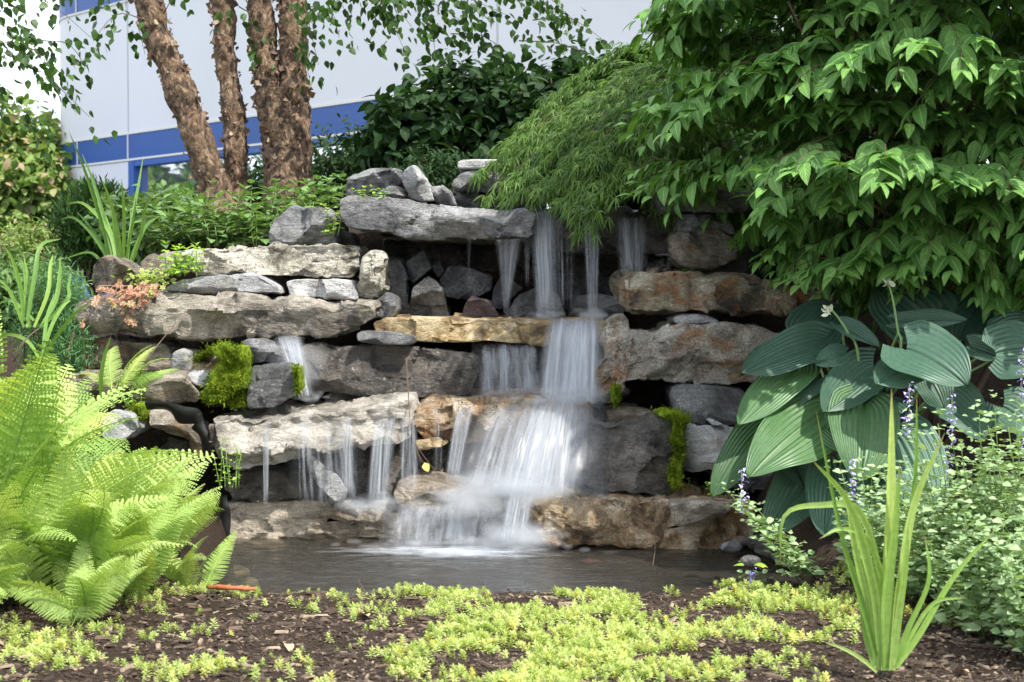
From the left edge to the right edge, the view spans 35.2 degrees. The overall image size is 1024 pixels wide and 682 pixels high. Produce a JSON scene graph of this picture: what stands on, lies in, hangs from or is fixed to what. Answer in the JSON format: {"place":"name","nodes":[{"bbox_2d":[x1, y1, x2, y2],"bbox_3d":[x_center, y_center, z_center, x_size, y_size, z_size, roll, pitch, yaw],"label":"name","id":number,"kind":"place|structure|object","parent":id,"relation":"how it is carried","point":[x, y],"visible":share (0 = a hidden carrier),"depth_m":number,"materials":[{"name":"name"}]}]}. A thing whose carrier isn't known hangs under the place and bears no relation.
{"place":"outdoors","nodes":[
{"label":"outdoors","id":0,"kind":"place"},
{"bbox_2d":[0,0,59,128],"label":"sky","id":1,"kind":"structure","parent":0,"point":[43,31],"materials":[{"name":"white"}]},
{"bbox_2d":[187,537,803,594],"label":"pond water","id":2,"kind":"structure","parent":0,"point":[466,566],"depth_m":5.88,"materials":[{"name":"grey liquid"}]},
{"bbox_2d":[228,485,519,548],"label":"stone slab","id":3,"kind":"structure","parent":2,"relation":"in","point":[303,518],"depth_m":6.58,"materials":[{"name":"grey stone"}]},
{"bbox_2d":[224,463,309,501],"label":"boulder","id":4,"kind":"object","parent":3,"relation":"on","point":[288,480],"visible":0.75,"depth_m":6.56,"materials":[{"name":"stone"}]},
{"bbox_2d":[306,453,348,501],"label":"boulder","id":5,"kind":"object","parent":3,"relation":"on","point":[329,477],"visible":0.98,"depth_m":6.50,"materials":[{"name":"grey stone"}]},
{"bbox_2d":[304,438,417,500],"bbox_3d":[-0.632,0.549,6.919,0.482,0.288,0.560,0,2,0],"label":"boulder","id":6,"kind":"object","parent":3,"relation":"on","point":[400,461],"visible":0.41,"depth_m":6.69,"materials":[{"name":"stone"}]},
{"bbox_2d":[393,467,502,521],"bbox_3d":[-0.255,0.624,6.640,0.436,0.196,0.447,0,2,0],"label":"boulder","id":7,"kind":"object","parent":3,"relation":"on","point":[433,494],"visible":0.9,"depth_m":6.45,"materials":[{"name":"stone"}]},
{"bbox_2d":[406,434,574,493],"bbox_3d":[-0.047,0.509,6.954,0.816,0.260,0.554,0,2,0],"label":"boulder","id":8,"kind":"object","parent":3,"relation":"on","point":[494,463],"visible":0.45,"depth_m":6.71,"materials":[{"name":"stone"}]},
{"bbox_2d":[412,385,592,448],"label":"stone slab","id":9,"kind":"structure","parent":8,"relation":"on","point":[501,416],"depth_m":6.61,"materials":[{"name":"brown stone"}]},
{"bbox_2d":[298,340,478,398],"bbox_3d":[-0.539,0.127,7.185,0.794,0.262,0.597,0,2,0],"label":"boulder","id":10,"kind":"object","parent":9,"relation":"on","point":[368,369],"visible":0.83,"depth_m":6.96,"materials":[{"name":"stone"}]},
{"bbox_2d":[357,330,416,344],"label":"stone slab","id":11,"kind":"structure","parent":10,"relation":"on","point":[382,337],"depth_m":6.88,"materials":[{"name":"grey stone"}]},
{"bbox_2d":[545,319,596,400],"bbox_3d":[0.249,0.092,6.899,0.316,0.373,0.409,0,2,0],"label":"waterfall","id":12,"kind":"structure","parent":9,"relation":"on","point":[561,359],"depth_m":6.80,"materials":[{"name":"liquid"}]},
{"bbox_2d":[508,477,755,555],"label":"stone slab","id":13,"kind":"structure","parent":2,"relation":"on","point":[572,515],"depth_m":6.32,"materials":[{"name":"brown stone"}]},
{"bbox_2d":[515,406,575,486],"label":"waterfall","id":14,"kind":"structure","parent":13,"relation":"on","point":[549,448],"depth_m":6.36,"materials":[{"name":"liquid"}]},
{"bbox_2d":[573,409,686,495],"bbox_3d":[0.475,0.447,6.702,0.447,0.326,0.708,0,2,0],"label":"boulder","id":15,"kind":"object","parent":13,"relation":"on","point":[632,455],"visible":0.79,"depth_m":6.41,"materials":[{"name":"stone"}]},
{"bbox_2d":[587,400,606,420],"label":"boulder","id":16,"kind":"object","parent":15,"relation":"on","point":[599,410],"visible":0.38,"depth_m":6.74,"materials":[{"name":"stone"}]},
{"bbox_2d":[592,313,777,402],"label":"stone slab","id":17,"kind":"structure","parent":16,"relation":"on","point":[715,353],"depth_m":6.68,"materials":[{"name":"grey stone"}]},
{"bbox_2d":[609,269,832,317],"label":"stone slab","id":18,"kind":"structure","parent":17,"relation":"on","point":[730,293],"depth_m":6.77,"materials":[{"name":"brown stone"}]},
{"bbox_2d":[665,230,737,270],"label":"boulder","id":19,"kind":"object","parent":18,"relation":"on","point":[698,250],"visible":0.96,"depth_m":6.99,"materials":[{"name":"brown stone"}]},
{"bbox_2d":[673,214,734,236],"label":"boulder","id":20,"kind":"object","parent":19,"relation":"on","point":[687,222],"visible":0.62,"depth_m":7.07,"materials":[{"name":"grey stone"}]},
{"bbox_2d":[650,188,751,216],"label":"boulder","id":21,"kind":"object","parent":20,"relation":"on","point":[734,205],"visible":0.44,"depth_m":7.03,"materials":[{"name":"grey stone"}]},
{"bbox_2d":[651,404,693,491],"bbox_3d":[0.637,0.430,6.468,0.174,0.374,0.261,0,2,0],"label":"moss cushion","id":22,"kind":"object","parent":15,"relation":"on","point":[680,421],"visible":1,"depth_m":6.37,"materials":[{"name":"green plant"}]},
{"bbox_2d":[668,498,730,526],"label":"boulder","id":23,"kind":"object","parent":13,"relation":"on","point":[686,511],"visible":0.98,"depth_m":6.21,"materials":[{"name":"grey stone"}]},
{"bbox_2d":[0,209,1023,681],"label":"ground","id":24,"kind":"structure","parent":0,"point":[650,395],"depth_m":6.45,"materials":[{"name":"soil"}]},
{"bbox_2d":[0,517,53,603],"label":"fern","id":25,"kind":"object","parent":24,"relation":"on","point":[6,574],"visible":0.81,"depth_m":4.45,"materials":[{"name":"green plant"}]},
{"bbox_2d":[0,312,60,426],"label":"fern","id":26,"kind":"object","parent":24,"relation":"on","point":[6,384],"visible":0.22,"depth_m":5.67,"materials":[{"name":"green plant"}]},
{"bbox_2d":[0,239,70,327],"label":"iris","id":27,"kind":"object","parent":24,"relation":"on","point":[26,310],"visible":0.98,"depth_m":6.64,"materials":[{"name":"green plant"}]},
{"bbox_2d":[0,475,77,594],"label":"fern","id":28,"kind":"object","parent":24,"relation":"on","point":[23,540],"visible":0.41,"depth_m":4.54,"materials":[{"name":"green plant"}]},
{"bbox_2d":[0,91,79,236],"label":"broadleaf tree","id":29,"kind":"object","parent":24,"relation":"on","point":[32,183],"visible":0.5,"depth_m":25.08,"materials":[{"name":"green plant"}]},
{"bbox_2d":[0,213,80,286],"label":"dark shrub","id":30,"kind":"object","parent":24,"relation":"on","point":[33,239],"visible":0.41,"depth_m":11.84,"materials":[{"name":"green plant"}]},
{"bbox_2d":[0,248,93,333],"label":"dark shrub","id":31,"kind":"object","parent":24,"relation":"on","point":[6,276],"visible":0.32,"depth_m":8.44,"materials":[{"name":"green plant"}]},
{"bbox_2d":[2,244,95,403],"bbox_3d":[-1.972,0.040,6.891,0.430,0.918,0.456,0,2,0],"label":"feathery plant","id":32,"kind":"object","parent":24,"relation":"on","point":[35,337],"visible":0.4,"depth_m":6.85,"materials":[{"name":"green plant"}]},
{"bbox_2d":[0,293,110,407],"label":"iris","id":33,"kind":"object","parent":24,"relation":"on","point":[46,334],"visible":0.85,"depth_m":6.31,"materials":[{"name":"green plant"}]},
{"bbox_2d":[31,312,101,437],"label":"feathery plant","id":34,"kind":"object","parent":24,"relation":"on","point":[67,355],"visible":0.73,"depth_m":6.77,"materials":[{"name":"green plant"}]},
{"bbox_2d":[0,539,152,627],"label":"fern","id":35,"kind":"object","parent":24,"relation":"on","point":[87,595],"visible":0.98,"depth_m":4.50,"materials":[{"name":"green plant"}]},
{"bbox_2d":[41,173,132,296],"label":"conifer bush","id":36,"kind":"object","parent":24,"relation":"on","point":[73,235],"visible":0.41,"depth_m":10.79,"materials":[{"name":"green plant"}]},
{"bbox_2d":[0,340,182,538],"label":"fern","id":37,"kind":"object","parent":24,"relation":"on","point":[20,476],"visible":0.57,"depth_m":4.86,"materials":[{"name":"green plant"}]},
{"bbox_2d":[0,444,186,610],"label":"fern","id":38,"kind":"object","parent":24,"relation":"on","point":[91,523],"visible":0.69,"depth_m":4.66,"materials":[{"name":"green plant"}]},
{"bbox_2d":[0,360,199,510],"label":"fern","id":39,"kind":"object","parent":24,"relation":"on","point":[61,412],"visible":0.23,"depth_m":5.17,"materials":[{"name":"green plant"}]},
{"bbox_2d":[61,369,141,398],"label":"boulder","id":40,"kind":"object","parent":24,"relation":"on","point":[94,385],"visible":0.46,"depth_m":6.72,"materials":[{"name":"grey stone"}]},
{"bbox_2d":[76,334,183,373],"bbox_3d":[-1.702,0.060,7.206,0.464,0.183,0.563,0,2,0],"label":"boulder","id":41,"kind":"object","parent":40,"relation":"on","point":[129,347],"visible":0.48,"depth_m":6.97,"materials":[{"name":"grey stone"}]},
{"bbox_2d":[0,443,219,560],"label":"fern","id":42,"kind":"object","parent":24,"relation":"on","point":[168,484],"visible":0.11,"depth_m":5.25,"materials":[{"name":"green plant"}]},
{"bbox_2d":[63,132,157,261],"bbox_3d":[-1.862,-0.630,7.383,0.530,0.630,0.499,0,2,0],"label":"iris","id":43,"kind":"object","parent":24,"relation":"on","point":[112,244],"visible":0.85,"depth_m":7.33,"materials":[{"name":"green plant"}]},
{"bbox_2d":[56,379,214,494],"bbox_3d":[-1.877,0.397,5.688,1.031,0.733,1.288,1,2,38],"label":"fern","id":44,"kind":"object","parent":24,"relation":"on","point":[85,428],"visible":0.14,"depth_m":5.82,"materials":[{"name":"green plant"}]},
{"bbox_2d":[84,179,202,265],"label":"dark shrub","id":45,"kind":"object","parent":24,"relation":"on","point":[140,257],"visible":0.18,"depth_m":10.28,"materials":[{"name":"green plant"}]},
{"bbox_2d":[105,490,211,600],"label":"fern","id":46,"kind":"object","parent":24,"relation":"on","point":[171,523],"visible":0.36,"depth_m":4.89,"materials":[{"name":"green plant"}]},
{"bbox_2d":[116,192,202,252],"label":"leafy perennial","id":47,"kind":"object","parent":24,"relation":"on","point":[161,245],"visible":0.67,"depth_m":7.76,"materials":[{"name":"green plant"}]},
{"bbox_2d":[159,435,210,480],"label":"boulder","id":48,"kind":"object","parent":24,"relation":"on","point":[174,442],"visible":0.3,"depth_m":6.54,"materials":[{"name":"stone"}]},
{"bbox_2d":[149,404,214,457],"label":"boulder","id":49,"kind":"object","parent":48,"relation":"on","point":[164,420],"visible":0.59,"depth_m":6.44,"materials":[{"name":"brown stone"}]},
{"bbox_2d":[102,408,150,440],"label":"boulder","id":50,"kind":"object","parent":49,"relation":"on","point":[128,429],"visible":0.68,"depth_m":6.38,"materials":[{"name":"grey stone"}]},
{"bbox_2d":[120,369,203,403],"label":"boulder","id":51,"kind":"object","parent":49,"relation":"on","point":[177,387],"visible":0.62,"depth_m":6.62,"materials":[{"name":"brown stone"}]},
{"bbox_2d":[79,345,178,391],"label":"fern","id":52,"kind":"object","parent":51,"relation":"on","point":[110,369],"visible":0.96,"depth_m":6.56,"materials":[{"name":"green plant"}]},
{"bbox_2d":[145,401,209,469],"bbox_3d":[-1.322,0.376,6.385,0.254,0.280,0.077,0,2,-6],"label":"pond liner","id":53,"kind":"object","parent":49,"relation":"on","point":[181,414],"visible":0.9,"depth_m":6.37,"materials":[{"name":"black rubber"}]},
{"bbox_2d":[157,531,237,588],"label":"fern","id":54,"kind":"object","parent":24,"relation":"on","point":[177,571],"visible":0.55,"depth_m":5.47,"materials":[{"name":"green plant"}]},
{"bbox_2d":[156,194,254,247],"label":"leafy perennial","id":55,"kind":"object","parent":24,"relation":"on","point":[230,219],"visible":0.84,"depth_m":7.75,"materials":[{"name":"green plant"}]},
{"bbox_2d":[73,290,380,341],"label":"stone slab","id":56,"kind":"structure","parent":24,"relation":"on","point":[229,315],"depth_m":6.90,"materials":[{"name":"grey stone"}]},
{"bbox_2d":[79,279,165,327],"bbox_3d":[-1.641,-0.160,6.850,0.374,0.211,0.200,0,2,0],"label":"red stonecrop","id":57,"kind":"object","parent":56,"relation":"on","point":[133,293],"visible":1,"depth_m":6.79,"materials":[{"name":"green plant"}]},
{"bbox_2d":[92,255,156,293],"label":"boulder","id":58,"kind":"object","parent":56,"relation":"on","point":[106,267],"visible":0.54,"depth_m":7.00,"materials":[{"name":"grey stone"}]},
{"bbox_2d":[164,272,288,294],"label":"boulder","id":59,"kind":"object","parent":56,"relation":"on","point":[252,282],"visible":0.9,"depth_m":6.99,"materials":[{"name":"grey stone"}]},
{"bbox_2d":[287,278,361,299],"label":"boulder","id":60,"kind":"object","parent":56,"relation":"on","point":[334,289],"visible":0.91,"depth_m":7.10,"materials":[{"name":"grey stone"}]},
{"bbox_2d":[180,241,368,279],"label":"stone slab","id":61,"kind":"structure","parent":60,"relation":"on","point":[278,260],"depth_m":7.21,"materials":[{"name":"grey stone"}]},
{"bbox_2d":[269,205,348,245],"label":"boulder","id":62,"kind":"object","parent":61,"relation":"on","point":[295,225],"visible":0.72,"depth_m":7.32,"materials":[{"name":"grey stone"}]},
{"bbox_2d":[357,250,391,299],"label":"boulder","id":63,"kind":"object","parent":56,"relation":"on","point":[375,283],"visible":0.98,"depth_m":7.10,"materials":[{"name":"stone"}]},
{"bbox_2d":[190,198,285,248],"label":"leafy perennial","id":64,"kind":"object","parent":24,"relation":"on","point":[243,241],"visible":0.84,"depth_m":7.75,"materials":[{"name":"green plant"}]},
{"bbox_2d":[0,0,621,211],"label":"river birch","id":65,"kind":"object","parent":24,"relation":"on","point":[282,95],"visible":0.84,"depth_m":8.70,"materials":[{"name":"brown plant"}]},
{"bbox_2d":[209,392,420,470],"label":"stone slab","id":66,"kind":"structure","parent":24,"relation":"on","point":[331,422],"depth_m":6.47,"materials":[{"name":"grey stone"}]},
{"bbox_2d":[246,361,296,408],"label":"boulder","id":67,"kind":"object","parent":66,"relation":"on","point":[271,385],"visible":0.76,"depth_m":6.59,"materials":[{"name":"grey stone"}]},
{"bbox_2d":[197,334,255,411],"bbox_3d":[-1.165,0.130,6.659,0.251,0.321,0.269,0,2,0],"label":"moss cushion","id":68,"kind":"object","parent":67,"relation":"on","point":[229,377],"visible":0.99,"depth_m":6.57,"materials":[{"name":"green plant"}]},
{"bbox_2d":[243,336,303,364],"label":"boulder","id":69,"kind":"object","parent":67,"relation":"on","point":[267,351],"visible":0.68,"depth_m":6.77,"materials":[{"name":"grey stone"}]},
{"bbox_2d":[311,113,366,209],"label":"dark shrub","id":70,"kind":"object","parent":24,"relation":"on","point":[326,165],"visible":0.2,"depth_m":9.49,"materials":[{"name":"green plant"}]},
{"bbox_2d":[341,83,475,173],"bbox_3d":[-0.576,-1.065,8.979,0.744,0.764,0.849,-1,2,-40],"label":"dark shrub","id":71,"kind":"object","parent":24,"relation":"on","point":[377,146],"visible":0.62,"depth_m":8.76,"materials":[{"name":"green plant"}]},
{"bbox_2d":[393,140,470,200],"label":"dark shrub","id":72,"kind":"object","parent":24,"relation":"on","point":[436,169],"visible":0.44,"depth_m":8.34,"materials":[{"name":"green plant"}]},
{"bbox_2d":[340,195,535,245],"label":"stone slab","id":73,"kind":"structure","parent":24,"relation":"on","point":[405,219],"depth_m":7.23,"materials":[{"name":"grey stone"}]},
{"bbox_2d":[345,167,405,196],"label":"boulder","id":74,"kind":"object","parent":73,"relation":"on","point":[376,178],"visible":0.79,"depth_m":7.53,"materials":[{"name":"grey stone"}]},
{"bbox_2d":[401,165,433,203],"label":"boulder","id":75,"kind":"object","parent":73,"relation":"on","point":[417,184],"visible":0.98,"depth_m":7.36,"materials":[{"name":"grey stone"}]},
{"bbox_2d":[454,190,546,210],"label":"boulder","id":76,"kind":"object","parent":73,"relation":"on","point":[466,200],"visible":0.33,"depth_m":7.71,"materials":[{"name":"grey stone"}]},
{"bbox_2d":[452,168,526,195],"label":"boulder","id":77,"kind":"object","parent":76,"relation":"on","point":[460,184],"visible":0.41,"depth_m":7.63,"materials":[{"name":"grey stone"}]},
{"bbox_2d":[440,264,492,299],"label":"boulder","id":78,"kind":"object","parent":24,"relation":"on","point":[460,282],"visible":0.98,"depth_m":7.49,"materials":[{"name":"grey stone"}]},
{"bbox_2d":[367,45,568,205],"bbox_3d":[-0.168,-1.141,9.413,1.283,1.168,1.284,1,2,33],"label":"dark shrub","id":79,"kind":"object","parent":24,"relation":"on","point":[493,111],"visible":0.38,"depth_m":9.02,"materials":[{"name":"green plant"}]},
{"bbox_2d":[0,559,936,681],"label":"stonecrop carpet","id":80,"kind":"object","parent":24,"relation":"on","point":[619,660],"visible":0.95,"depth_m":4.42,"materials":[{"name":"green plant"}]},
{"bbox_2d":[382,238,681,285],"bbox_3d":[0.098,-0.384,8.139,1.490,0.287,0.465,0,2,0],"label":"boulder","id":81,"kind":"object","parent":24,"relation":"on","point":[493,257],"visible":0.37,"depth_m":7.98,"materials":[{"name":"stone"}]},
{"bbox_2d":[530,206,671,256],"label":"stone slab","id":82,"kind":"structure","parent":81,"relation":"on","point":[650,238],"depth_m":7.38,"materials":[{"name":"grey stone"}]},
{"bbox_2d":[470,341,595,388],"bbox_3d":[0.135,0.131,7.488,0.664,0.311,0.475,0,2,0],"label":"boulder","id":83,"kind":"object","parent":24,"relation":"on","point":[522,358],"visible":0.34,"depth_m":7.30,"materials":[{"name":"stone"}]},
{"bbox_2d":[373,312,605,346],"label":"stone slab","id":84,"kind":"structure","parent":83,"relation":"on","point":[533,331],"depth_m":7.02,"materials":[{"name":"beige stone"}]},
{"bbox_2d":[387,257,411,313],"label":"boulder","id":85,"kind":"object","parent":84,"relation":"on","point":[400,287],"visible":0.59,"depth_m":7.44,"materials":[{"name":"grey stone"}]},
{"bbox_2d":[409,276,451,315],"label":"boulder","id":86,"kind":"object","parent":84,"relation":"on","point":[428,296],"visible":0.78,"depth_m":7.33,"materials":[{"name":"grey stone"}]},
{"bbox_2d":[504,287,565,317],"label":"boulder","id":87,"kind":"object","parent":84,"relation":"on","point":[528,303],"visible":0.9,"depth_m":7.38,"materials":[{"name":"grey stone"}]},
{"bbox_2d":[566,293,623,317],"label":"boulder","id":88,"kind":"object","parent":84,"relation":"on","point":[597,305],"visible":0.91,"depth_m":7.40,"materials":[{"name":"grey stone"}]},
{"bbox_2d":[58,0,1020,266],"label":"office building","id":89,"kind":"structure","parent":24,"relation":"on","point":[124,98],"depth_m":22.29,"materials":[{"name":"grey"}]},
{"bbox_2d":[128,154,198,266],"bbox_3d":[-4.908,-1.617,23.290,0.258,2.050,2.000,-2,2,-43],"label":"window","id":90,"kind":"structure","parent":89,"relation":"in","point":[172,169],"depth_m":23.45,"materials":[{"name":"blue"}]},
{"bbox_2d":[482,38,606,208],"bbox_3d":[0.317,-1.282,9.887,1.105,1.103,1.161,2,2,42],"label":"dark shrub","id":91,"kind":"object","parent":24,"relation":"on","point":[562,68],"visible":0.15,"depth_m":9.65,"materials":[{"name":"green plant"}]},
{"bbox_2d":[533,271,653,301],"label":"boulder","id":92,"kind":"object","parent":24,"relation":"on","point":[567,287],"visible":0.27,"depth_m":7.85,"materials":[{"name":"grey stone"}]},
{"bbox_2d":[466,40,743,273],"bbox_3d":[0.465,-0.818,7.562,1.241,1.284,1.094,-2,2,-43],"label":"lace leaf maple","id":93,"kind":"object","parent":24,"relation":"on","point":[580,143],"visible":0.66,"depth_m":7.31,"materials":[{"name":"green plant"}]},
{"bbox_2d":[547,120,767,211],"bbox_3d":[0.824,-0.956,8.881,1.377,0.756,0.869,0,2,0],"label":"dark shrub","id":94,"kind":"object","parent":24,"relation":"on","point":[636,205],"visible":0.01,"depth_m":8.79,"materials":[{"name":"green plant"}]},
{"bbox_2d":[704,469,772,492],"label":"boulder","id":95,"kind":"object","parent":24,"relation":"on","point":[751,484],"visible":0.15,"depth_m":6.57,"materials":[{"name":"grey stone"}]},
{"bbox_2d":[682,422,733,471],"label":"boulder","id":96,"kind":"object","parent":95,"relation":"on","point":[705,444],"visible":0.52,"depth_m":6.48,"materials":[{"name":"grey stone"}]},
{"bbox_2d":[663,382,744,425],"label":"boulder","id":97,"kind":"object","parent":96,"relation":"on","point":[718,403],"visible":0.77,"depth_m":6.63,"materials":[{"name":"grey stone"}]},
{"bbox_2d":[708,468,832,582],"bbox_3d":[0.886,0.622,5.454,0.432,0.391,0.276,0,2,0],"label":"catmint","id":98,"kind":"object","parent":24,"relation":"on","point":[787,550],"visible":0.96,"depth_m":5.44,"materials":[{"name":"green plant"}]},
{"bbox_2d":[613,0,1023,447],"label":"dogwood shrub","id":99,"kind":"object","parent":24,"relation":"on","point":[920,197],"visible":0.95,"depth_m":5.88,"materials":[{"name":"green plant"}]},
{"bbox_2d":[710,278,1023,538],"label":"hosta","id":100,"kind":"object","parent":24,"relation":"on","point":[784,400],"visible":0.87,"depth_m":5.76,"materials":[{"name":"green plant"}]},
{"bbox_2d":[779,389,997,672],"bbox_3d":[0.941,0.466,3.937,0.548,0.698,0.207,0,2,0],"label":"daylily","id":101,"kind":"object","parent":24,"relation":"on","point":[886,649],"visible":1,"depth_m":3.94,"materials":[{"name":"green plant"}]},
{"bbox_2d":[827,452,960,589],"bbox_3d":[1.215,0.573,5.251,0.428,0.460,0.608,0,2,0],"label":"catmint","id":102,"kind":"object","parent":24,"relation":"on","point":[839,548],"visible":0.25,"depth_m":5.18,"materials":[{"name":"green plant"}]},
{"bbox_2d":[824,447,1023,607],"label":"catmint","id":103,"kind":"object","parent":24,"relation":"on","point":[916,581],"visible":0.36,"depth_m":4.88,"materials":[{"name":"green plant"}]},
{"bbox_2d":[897,349,1023,586],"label":"catmint","id":104,"kind":"object","parent":24,"relation":"on","point":[982,478],"visible":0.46,"depth_m":4.92,"materials":[{"name":"green plant"}]},
{"bbox_2d":[907,487,1023,639],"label":"catmint","id":105,"kind":"object","parent":24,"relation":"on","point":[969,610],"visible":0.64,"depth_m":4.44,"materials":[{"name":"green plant"}]},
{"bbox_2d":[969,407,1023,562],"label":"catmint","id":106,"kind":"object","parent":24,"relation":"on","point":[1007,483],"visible":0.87,"depth_m":4.55,"materials":[{"name":"green plant"}]},
{"bbox_2d":[976,517,1023,656],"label":"catmint","id":107,"kind":"object","parent":24,"relation":"on","point":[1012,614],"visible":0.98,"depth_m":4.19,"materials":[{"name":"green plant"}]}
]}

